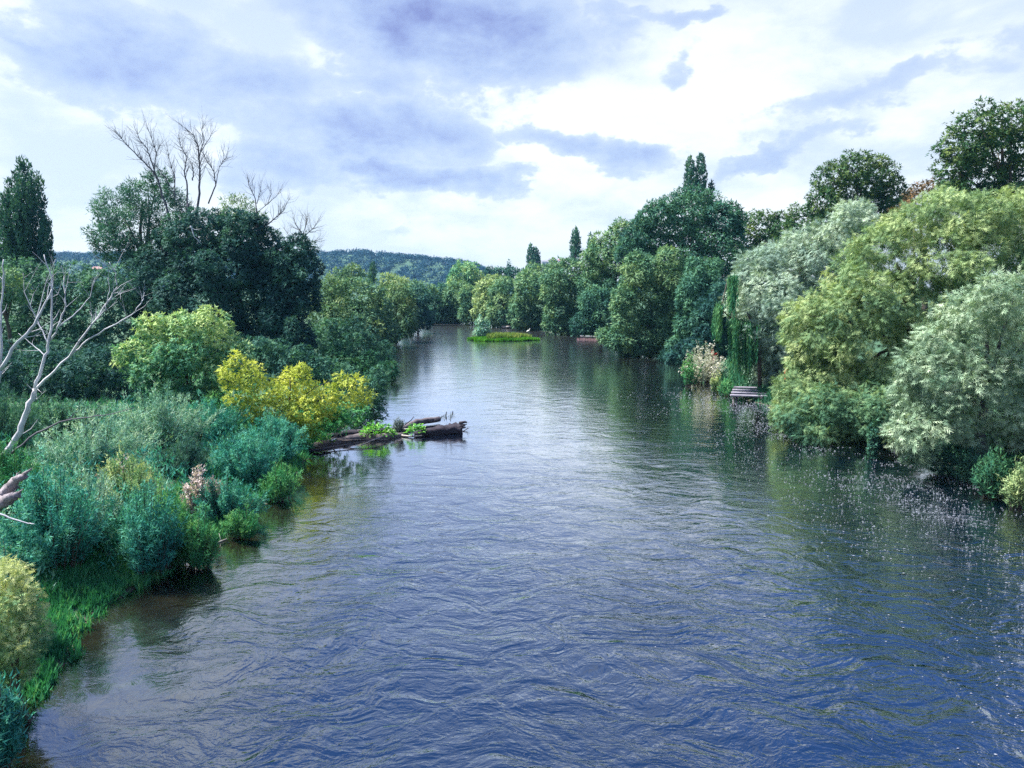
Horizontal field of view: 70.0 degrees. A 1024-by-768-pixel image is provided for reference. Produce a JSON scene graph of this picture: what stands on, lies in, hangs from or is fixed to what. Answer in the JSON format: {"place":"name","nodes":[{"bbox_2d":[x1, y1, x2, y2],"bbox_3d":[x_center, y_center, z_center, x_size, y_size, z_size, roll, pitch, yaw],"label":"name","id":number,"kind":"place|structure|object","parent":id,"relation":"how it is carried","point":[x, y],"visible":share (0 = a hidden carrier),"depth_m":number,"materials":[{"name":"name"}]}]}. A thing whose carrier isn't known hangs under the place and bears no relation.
{"place":"outdoors","nodes":[
{"label":"outdoors","id":0,"kind":"place"},
{"bbox_2d":[0,255,1023,767],"bbox_3d":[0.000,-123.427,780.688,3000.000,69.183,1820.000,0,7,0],"label":"ground","id":1,"kind":"structure","parent":0,"point":[118,683],"depth_m":16.44,"materials":[{"name":"soil"}]},
{"bbox_2d":[0,531,29,630],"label":"shrub","id":2,"kind":"object","parent":1,"relation":"on","point":[12,555],"visible":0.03,"depth_m":15.78,"materials":[{"name":"green plant"}]},
{"bbox_2d":[0,468,31,510],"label":"broken limb","id":3,"kind":"object","parent":1,"relation":"on","point":[9,496],"visible":1,"depth_m":15.79,"materials":[{"name":"grey wood"}]},
{"bbox_2d":[0,265,31,367],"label":"tree","id":4,"kind":"object","parent":1,"relation":"on","point":[8,297],"visible":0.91,"depth_m":59.03,"materials":[{"name":"green plant"}]},
{"bbox_2d":[0,668,36,767],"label":"shrub","id":5,"kind":"object","parent":1,"relation":"on","point":[11,730],"visible":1,"depth_m":12.18,"materials":[{"name":"teal plant"}]},
{"bbox_2d":[0,375,44,452],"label":"shrub","id":6,"kind":"object","parent":1,"relation":"on","point":[5,423],"visible":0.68,"depth_m":30.28,"materials":[{"name":"green plant"}]},
{"bbox_2d":[0,433,53,514],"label":"bush","id":7,"kind":"object","parent":1,"relation":"on","point":[8,464],"visible":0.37,"depth_m":22.35,"materials":[{"name":"green plant"}]},
{"bbox_2d":[0,155,55,341],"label":"poplar","id":8,"kind":"object","parent":1,"relation":"on","point":[19,238],"visible":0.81,"depth_m":87.03,"materials":[{"name":"green plant"}]},
{"bbox_2d":[0,553,59,725],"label":"shrub","id":9,"kind":"object","parent":1,"relation":"on","point":[16,649],"visible":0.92,"depth_m":13.41,"materials":[{"name":"green plant"}]},
{"bbox_2d":[0,256,67,377],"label":"dead tree","id":10,"kind":"object","parent":1,"relation":"on","point":[10,352],"visible":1,"depth_m":20.46,"materials":[{"name":"grey wood"}]},
{"bbox_2d":[0,335,99,401],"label":"bush","id":11,"kind":"object","parent":1,"relation":"on","point":[13,378],"visible":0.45,"depth_m":46.20,"materials":[{"name":"green plant"}]},
{"bbox_2d":[0,445,109,571],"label":"shrub","id":12,"kind":"object","parent":1,"relation":"on","point":[63,537],"visible":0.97,"depth_m":19.34,"materials":[{"name":"teal plant"}]},
{"bbox_2d":[1,389,133,443],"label":"shrub","id":13,"kind":"object","parent":1,"relation":"on","point":[61,414],"visible":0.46,"depth_m":33.22,"materials":[{"name":"green plant"}]},
{"bbox_2d":[0,254,142,364],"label":"tree","id":14,"kind":"object","parent":1,"relation":"on","point":[21,325],"visible":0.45,"depth_m":64.76,"materials":[{"name":"green plant"}]},
{"bbox_2d":[9,407,133,456],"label":"fallen branch","id":15,"kind":"object","parent":1,"relation":"on","point":[28,438],"visible":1,"depth_m":22.16,"materials":[{"name":"wood"}]},
{"bbox_2d":[18,447,126,544],"bbox_3d":[-12.823,3.307,21.679,3.936,2.986,2.095,3,8,23],"label":"weed","id":16,"kind":"object","parent":1,"relation":"on","point":[100,485],"visible":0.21,"depth_m":21.55,"materials":[{"name":"teal plant"}]},
{"bbox_2d":[3,242,149,455],"bbox_3d":[-13.164,-0.943,22.421,5.626,6.778,1.680,2,8,17],"label":"dead tree","id":17,"kind":"object","parent":1,"relation":"on","point":[21,424],"visible":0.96,"depth_m":22.45,"materials":[{"name":"grey wood"}]},
{"bbox_2d":[19,393,164,477],"bbox_3d":[-15.675,1.920,27.425,4.909,3.373,3.010,-5,9,-37],"label":"weed","id":18,"kind":"object","parent":1,"relation":"on","point":[93,444],"visible":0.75,"depth_m":27.32,"materials":[{"name":"green plant"}]},
{"bbox_2d":[49,341,144,401],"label":"bush","id":19,"kind":"object","parent":1,"relation":"on","point":[107,376],"visible":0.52,"depth_m":45.63,"materials":[{"name":"green plant"}]},
{"bbox_2d":[0,519,227,705],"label":"bank grass","id":20,"kind":"structure","parent":1,"relation":"on","point":[101,586],"depth_m":18.62,"materials":[{"name":"plant"}]},
{"bbox_2d":[96,441,162,508],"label":"bush","id":21,"kind":"object","parent":1,"relation":"on","point":[136,478],"visible":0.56,"depth_m":24.38,"materials":[{"name":"green plant"}]},
{"bbox_2d":[80,164,192,328],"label":"tree","id":22,"kind":"object","parent":1,"relation":"on","point":[111,226],"visible":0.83,"depth_m":71.51,"materials":[{"name":"green plant"}]},
{"bbox_2d":[0,398,273,589],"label":"undergrowth","id":23,"kind":"object","parent":1,"relation":"on","point":[40,569],"visible":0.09,"depth_m":29.43,"materials":[{"name":"green plant"}]},
{"bbox_2d":[93,476,190,576],"bbox_3d":[-10.426,3.934,20.695,3.074,2.907,1.940,6,9,37],"label":"shrub","id":24,"kind":"object","parent":1,"relation":"on","point":[140,552],"visible":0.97,"depth_m":20.37,"materials":[{"name":"teal plant"}]},
{"bbox_2d":[0,395,303,602],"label":"undergrowth","id":25,"kind":"object","parent":1,"relation":"on","point":[179,471],"visible":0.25,"depth_m":27.40,"materials":[{"name":"teal plant"}]},
{"bbox_2d":[88,380,225,452],"bbox_3d":[-15.720,1.388,32.518,5.651,3.169,2.918,-3,8,-23],"label":"weed","id":26,"kind":"object","parent":1,"relation":"on","point":[156,421],"visible":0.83,"depth_m":32.27,"materials":[{"name":"green plant"}]},
{"bbox_2d":[139,463,198,562],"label":"weed","id":27,"kind":"object","parent":1,"relation":"on","point":[182,509],"visible":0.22,"depth_m":21.54,"materials":[{"name":"green plant"}]},
{"bbox_2d":[105,111,239,283],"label":"dead tree","id":28,"kind":"object","parent":1,"relation":"on","point":[171,166],"visible":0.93,"depth_m":69.00,"materials":[{"name":"wood"}]},
{"bbox_2d":[152,428,210,478],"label":"shrub","id":29,"kind":"object","parent":1,"relation":"on","point":[189,455],"visible":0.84,"depth_m":28.18,"materials":[{"name":"green plant"}]},
{"bbox_2d":[0,354,365,567],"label":"ground weeds","id":30,"kind":"object","parent":1,"relation":"on","point":[294,463],"visible":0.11,"depth_m":33.36,"materials":[{"name":"green plant"}]},
{"bbox_2d":[109,304,259,415],"bbox_3d":[-17.416,-0.992,39.223,7.864,6.661,4.735,0,7,0],"label":"bush","id":31,"kind":"object","parent":1,"relation":"on","point":[181,382],"visible":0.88,"depth_m":38.43,"materials":[{"name":"green plant"}]},
{"bbox_2d":[159,502,220,571],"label":"bush","id":32,"kind":"object","parent":1,"relation":"on","point":[201,556],"visible":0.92,"depth_m":21.20,"materials":[{"name":"green plant"}]},
{"bbox_2d":[180,464,223,514],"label":"dry flowers","id":33,"kind":"object","parent":1,"relation":"on","point":[189,492],"visible":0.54,"depth_m":25.08,"materials":[{"name":"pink plant"}]},
{"bbox_2d":[167,389,253,440],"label":"shrub","id":34,"kind":"object","parent":1,"relation":"on","point":[219,420],"visible":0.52,"depth_m":34.35,"materials":[{"name":"teal plant"}]},
{"bbox_2d":[106,205,316,365],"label":"tree","id":35,"kind":"object","parent":1,"relation":"on","point":[213,255],"visible":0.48,"depth_m":67.32,"materials":[{"name":"green plant"}]},
{"bbox_2d":[182,466,271,521],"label":"shrub","id":36,"kind":"object","parent":1,"relation":"on","point":[227,502],"visible":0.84,"depth_m":25.04,"materials":[{"name":"green plant"}]},
{"bbox_2d":[213,192,262,317],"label":"tree","id":37,"kind":"object","parent":1,"relation":"on","point":[236,200],"visible":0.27,"depth_m":71.47,"materials":[{"name":"green plant"}]},
{"bbox_2d":[220,501,260,538],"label":"shrub","id":38,"kind":"object","parent":1,"relation":"on","point":[248,526],"visible":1,"depth_m":23.85,"materials":[{"name":"green plant"}]},
{"bbox_2d":[208,431,284,484],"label":"shrub","id":39,"kind":"object","parent":1,"relation":"on","point":[254,463],"visible":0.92,"depth_m":29.21,"materials":[{"name":"teal plant"}]},
{"bbox_2d":[239,167,297,253],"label":"dead tree","id":40,"kind":"object","parent":1,"relation":"on","point":[278,214],"visible":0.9,"depth_m":67.28,"materials":[{"name":"wood"}]},
{"bbox_2d":[235,406,309,461],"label":"shrub","id":41,"kind":"object","parent":1,"relation":"on","point":[286,437],"visible":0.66,"depth_m":33.11,"materials":[{"name":"teal plant"}]},
{"bbox_2d":[257,454,302,502],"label":"shrub","id":42,"kind":"object","parent":1,"relation":"on","point":[281,482],"visible":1,"depth_m":28.03,"materials":[{"name":"green plant"}]},
{"bbox_2d":[191,390,371,440],"bbox_3d":[-12.170,1.930,38.508,9.569,3.641,3.118,-1,7,-7],"label":"bush","id":43,"kind":"object","parent":1,"relation":"on","point":[347,420],"visible":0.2,"depth_m":38.09,"materials":[{"name":"green plant"}]},
{"bbox_2d":[256,229,326,365],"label":"tree","id":44,"kind":"object","parent":1,"relation":"on","point":[298,275],"visible":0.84,"depth_m":66.58,"materials":[{"name":"green plant"}]},
{"bbox_2d":[215,349,377,443],"bbox_3d":[-10.721,0.806,36.852,8.002,5.255,3.554,0,7,0],"label":"bush","id":45,"kind":"object","parent":1,"relation":"on","point":[290,406],"visible":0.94,"depth_m":36.48,"materials":[{"name":"yellow plant"}]},
{"bbox_2d":[235,334,361,389],"bbox_3d":[-16.597,-0.757,56.311,9.739,6.346,5.194,-3,8,-22],"label":"bush","id":46,"kind":"object","parent":1,"relation":"on","point":[269,358],"visible":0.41,"depth_m":55.39,"materials":[{"name":"green plant"}]},
{"bbox_2d":[281,207,331,258],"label":"sparse tree","id":47,"kind":"object","parent":1,"relation":"on","point":[306,220],"visible":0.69,"depth_m":74.61,"materials":[{"name":"grey plant"}]},
{"bbox_2d":[305,273,358,342],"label":"willow","id":48,"kind":"object","parent":1,"relation":"on","point":[328,307],"visible":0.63,"depth_m":96.64,"materials":[{"name":"green plant"}]},
{"bbox_2d":[326,261,367,289],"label":"tree","id":49,"kind":"object","parent":1,"relation":"on","point":[344,273],"visible":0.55,"depth_m":182.61,"materials":[{"name":"green plant"}]},
{"bbox_2d":[303,313,398,362],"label":"tree","id":50,"kind":"object","parent":1,"relation":"on","point":[339,336],"visible":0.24,"depth_m":80.44,"materials":[{"name":"green plant"}]},
{"bbox_2d":[316,340,400,381],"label":"bush","id":51,"kind":"object","parent":1,"relation":"on","point":[354,358],"visible":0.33,"depth_m":66.24,"materials":[{"name":"green plant"}]},
{"bbox_2d":[308,432,408,446],"bbox_3d":[-8.313,2.973,39.600,5.843,0.529,1.274,-4,8,-31],"label":"driftwood","id":52,"kind":"object","parent":1,"relation":"on","point":[338,441],"visible":0.55,"depth_m":39.52,"materials":[{"name":"wood"}]},
{"bbox_2d":[359,420,397,436],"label":"dock plant","id":53,"kind":"object","parent":52,"relation":"on","point":[370,428],"visible":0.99,"depth_m":39.94,"materials":[{"name":"green plant"}]},
{"bbox_2d":[321,275,401,345],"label":"willow","id":54,"kind":"object","parent":1,"relation":"on","point":[361,312],"visible":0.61,"depth_m":102.77,"materials":[{"name":"green plant"}]},
{"bbox_2d":[343,364,391,424],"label":"bush","id":55,"kind":"object","parent":1,"relation":"on","point":[380,388],"visible":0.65,"depth_m":44.34,"materials":[{"name":"green plant"}]},
{"bbox_2d":[374,272,409,315],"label":"tree","id":56,"kind":"object","parent":1,"relation":"on","point":[398,279],"visible":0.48,"depth_m":175.59,"materials":[{"name":"green plant"}]},
{"bbox_2d":[368,282,419,343],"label":"willow","id":57,"kind":"object","parent":1,"relation":"on","point":[401,309],"visible":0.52,"depth_m":114.19,"materials":[{"name":"green plant"}]},
{"bbox_2d":[396,279,439,302],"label":"tree","id":58,"kind":"object","parent":1,"relation":"on","point":[436,291],"visible":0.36,"depth_m":173.06,"materials":[{"name":"green plant"}]},
{"bbox_2d":[402,283,434,333],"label":"willow","id":59,"kind":"object","parent":1,"relation":"on","point":[426,318],"visible":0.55,"depth_m":138.93,"materials":[{"name":"green plant"}]},
{"bbox_2d":[420,282,458,323],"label":"willow","id":60,"kind":"object","parent":1,"relation":"on","point":[437,305],"visible":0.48,"depth_m":182.06,"materials":[{"name":"green plant"}]},
{"bbox_2d":[2,247,885,293],"bbox_3d":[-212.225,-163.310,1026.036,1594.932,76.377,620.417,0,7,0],"label":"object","id":61,"kind":"object","parent":1,"relation":"on","point":[390,258],"visible":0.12,"depth_m":978.57,"materials":[{"name":"green wood"}]},
{"bbox_2d":[438,278,468,323],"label":"willow","id":62,"kind":"object","parent":1,"relation":"on","point":[454,303],"visible":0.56,"depth_m":180.43,"materials":[{"name":"green plant"}]},
{"bbox_2d":[444,258,486,294],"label":"tree","id":63,"kind":"object","parent":1,"relation":"on","point":[459,269],"visible":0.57,"depth_m":220.78,"materials":[{"name":"green plant"}]},
{"bbox_2d":[456,282,481,324],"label":"willow","id":64,"kind":"object","parent":1,"relation":"on","point":[465,305],"visible":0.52,"depth_m":174.23,"materials":[{"name":"green plant"}]},
{"bbox_2d":[469,278,503,323],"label":"willow","id":65,"kind":"object","parent":1,"relation":"on","point":[481,303],"visible":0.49,"depth_m":167.15,"materials":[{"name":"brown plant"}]},
{"bbox_2d":[484,276,520,327],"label":"willow","id":66,"kind":"object","parent":1,"relation":"on","point":[499,317],"visible":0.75,"depth_m":161.27,"materials":[{"name":"green plant"}]},
{"bbox_2d":[482,265,524,292],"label":"tree","id":67,"kind":"object","parent":1,"relation":"on","point":[506,272],"visible":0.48,"depth_m":275.77,"materials":[{"name":"green plant"}]},
{"bbox_2d":[506,268,552,330],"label":"willow","id":68,"kind":"object","parent":1,"relation":"on","point":[526,320],"visible":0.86,"depth_m":150.12,"materials":[{"name":"green plant"}]},
{"bbox_2d":[526,242,541,286],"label":"poplar","id":69,"kind":"object","parent":1,"relation":"on","point":[535,255],"visible":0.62,"depth_m":323.39,"materials":[{"name":"green plant"}]},
{"bbox_2d":[515,260,560,284],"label":"tree","id":70,"kind":"object","parent":1,"relation":"on","point":[541,268],"visible":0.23,"depth_m":246.21,"materials":[{"name":"green plant"}]},
{"bbox_2d":[536,256,602,334],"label":"willow","id":71,"kind":"object","parent":1,"relation":"on","point":[562,302],"visible":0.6,"depth_m":134.17,"materials":[{"name":"green plant"}]},
{"bbox_2d":[569,225,583,302],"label":"poplar","id":72,"kind":"object","parent":1,"relation":"on","point":[575,250],"visible":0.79,"depth_m":256.47,"materials":[{"name":"green plant"}]},
{"bbox_2d":[568,283,633,339],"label":"willow","id":73,"kind":"object","parent":1,"relation":"on","point":[584,326],"visible":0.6,"depth_m":117.16,"materials":[{"name":"green plant"}]},
{"bbox_2d":[576,216,652,309],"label":"willow","id":74,"kind":"object","parent":1,"relation":"on","point":[603,263],"visible":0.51,"depth_m":122.09,"materials":[{"name":"green plant"}]},
{"bbox_2d":[594,244,708,356],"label":"willow","id":75,"kind":"object","parent":1,"relation":"on","point":[659,283],"visible":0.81,"depth_m":89.22,"materials":[{"name":"green plant"}]},
{"bbox_2d":[312,320,1023,478],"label":"shore weeds","id":76,"kind":"object","parent":1,"relation":"on","point":[769,393],"visible":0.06,"depth_m":54.14,"materials":[{"name":"green plant"}]},
{"bbox_2d":[613,182,751,338],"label":"willow","id":77,"kind":"object","parent":1,"relation":"on","point":[706,223],"visible":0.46,"depth_m":98.35,"materials":[{"name":"plant"}]},
{"bbox_2d":[657,255,727,362],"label":"willow","id":78,"kind":"object","parent":1,"relation":"on","point":[689,279],"visible":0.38,"depth_m":82.65,"materials":[{"name":"green plant"}]},
{"bbox_2d":[682,151,707,253],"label":"poplar","id":79,"kind":"object","parent":1,"relation":"on","point":[692,171],"visible":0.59,"depth_m":145.53,"materials":[{"name":"green plant"}]},
{"bbox_2d":[678,341,725,383],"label":"flowering weeds","id":80,"kind":"object","parent":1,"relation":"on","point":[708,366],"visible":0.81,"depth_m":63.89,"materials":[{"name":"brown plant"}]},
{"bbox_2d":[662,278,747,367],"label":"bush","id":81,"kind":"object","parent":1,"relation":"on","point":[703,335],"visible":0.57,"depth_m":71.49,"materials":[{"name":"green plant"}]},
{"bbox_2d":[717,375,735,395],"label":"grass tuft","id":82,"kind":"object","parent":1,"relation":"on","point":[726,387],"visible":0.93,"depth_m":56.40,"materials":[{"name":"green plant"}]},
{"bbox_2d":[710,273,761,389],"bbox_3d":[16.847,-3.536,54.529,3.967,9.371,2.155,1,7,9],"label":"weeping willow","id":83,"kind":"object","parent":1,"relation":"on","point":[738,360],"visible":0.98,"depth_m":54.28,"materials":[{"name":"green plant"}]},
{"bbox_2d":[730,386,765,400],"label":"jetty","id":84,"kind":"object","parent":1,"relation":"on","point":[736,395],"visible":0.33,"depth_m":54.35,"materials":[{"name":"grey wood"}]},
{"bbox_2d":[724,208,796,307],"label":"tree","id":85,"kind":"object","parent":1,"relation":"on","point":[757,236],"visible":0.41,"depth_m":119.26,"materials":[{"name":"green plant"}]},
{"bbox_2d":[766,201,833,264],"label":"tree","id":86,"kind":"object","parent":1,"relation":"on","point":[792,217],"visible":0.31,"depth_m":113.62,"materials":[{"name":"green plant"}]},
{"bbox_2d":[718,196,882,386],"bbox_3d":[21.983,-6.542,55.639,11.951,15.308,7.434,0,7,0],"label":"willow","id":87,"kind":"object","parent":1,"relation":"on","point":[785,283],"visible":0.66,"depth_m":54.55,"materials":[{"name":"green plant"}]},
{"bbox_2d":[771,375,926,446],"bbox_3d":[18.564,1.833,39.083,9.314,4.772,4.168,0,7,0],"label":"willow","id":88,"kind":"object","parent":1,"relation":"on","point":[862,403],"visible":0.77,"depth_m":38.48,"materials":[{"name":"green plant"}]},
{"bbox_2d":[803,148,917,303],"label":"oak","id":89,"kind":"object","parent":1,"relation":"on","point":[884,200],"visible":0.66,"depth_m":103.98,"materials":[{"name":"green plant"}]},
{"bbox_2d":[767,182,1023,440],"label":"willow","id":90,"kind":"object","parent":1,"relation":"on","point":[973,235],"visible":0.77,"depth_m":39.22,"materials":[{"name":"green plant"}]},
{"bbox_2d":[887,175,938,319],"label":"tree","id":91,"kind":"object","parent":1,"relation":"on","point":[915,193],"visible":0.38,"depth_m":93.49,"materials":[{"name":"brown plant"}]},
{"bbox_2d":[901,439,991,475],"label":"bush","id":92,"kind":"object","parent":1,"relation":"on","point":[948,458],"visible":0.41,"depth_m":31.99,"materials":[{"name":"green plant"}]},
{"bbox_2d":[878,264,1023,476],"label":"willow","id":93,"kind":"object","parent":1,"relation":"on","point":[987,379],"visible":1,"depth_m":30.87,"materials":[{"name":"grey plant"}]},
{"bbox_2d":[925,95,1023,329],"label":"oak","id":94,"kind":"object","parent":1,"relation":"on","point":[966,161],"visible":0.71,"depth_m":78.49,"materials":[{"name":"green plant"}]},
{"bbox_2d":[970,445,1020,497],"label":"bush","id":95,"kind":"object","parent":1,"relation":"on","point":[987,478],"visible":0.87,"depth_m":28.45,"materials":[{"name":"green plant"}]},
{"bbox_2d":[995,453,1023,508],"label":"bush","id":96,"kind":"object","parent":1,"relation":"on","point":[1014,490],"visible":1,"depth_m":27.12,"materials":[{"name":"green plant"}]},
{"bbox_2d":[0,0,1023,292],"label":"sky","id":97,"kind":"structure","parent":0,"point":[483,131],"materials":[{"name":"white"}]},
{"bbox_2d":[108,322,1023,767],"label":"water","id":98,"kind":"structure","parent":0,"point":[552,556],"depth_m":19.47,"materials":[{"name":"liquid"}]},
{"bbox_2d":[414,421,466,435],"bbox_3d":[-4.008,2.592,41.358,3.110,0.906,0.861,-2,8,-18],"label":"log","id":99,"kind":"object","parent":98,"relation":"in","point":[453,428],"visible":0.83,"depth_m":41.16,"materials":[{"name":"wood"}]},
{"bbox_2d":[680,351,703,385],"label":"weed","id":100,"kind":"object","parent":98,"relation":"on","point":[689,375],"visible":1,"depth_m":62.22,"materials":[{"name":"green plant"}]},
{"bbox_2d":[623,387,1023,764],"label":"foam","id":101,"kind":"object","parent":98,"relation":"on","point":[873,508],"visible":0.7,"depth_m":28.59,"materials":[{"name":"grey"}]},
{"bbox_2d":[865,418,883,458],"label":"ivy","id":102,"kind":"object","parent":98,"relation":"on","point":[872,433],"visible":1,"depth_m":35.11,"materials":[{"name":"green plant"}]},
{"bbox_2d":[947,442,983,483],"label":"bush","id":103,"kind":"object","parent":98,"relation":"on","point":[967,472],"visible":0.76,"depth_m":30.63,"materials":[{"name":"green plant"}]},
{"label":"island","id":104,"kind":"structure","parent":0,"visible":0},
{"bbox_2d":[471,314,490,335],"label":"shrub","id":105,"kind":"object","parent":104,"relation":"on","point":[482,324],"visible":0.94,"depth_m":120.68,"materials":[{"name":"green plant"}]},
{"bbox_2d":[467,335,540,341],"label":"island grass","id":106,"kind":"structure","parent":104,"relation":"on","point":[483,338],"depth_m":118.82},
{"bbox_2d":[486,331,532,338],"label":"island reeds","id":107,"kind":"object","parent":104,"relation":"on","point":[496,335],"visible":0.63,"depth_m":119.41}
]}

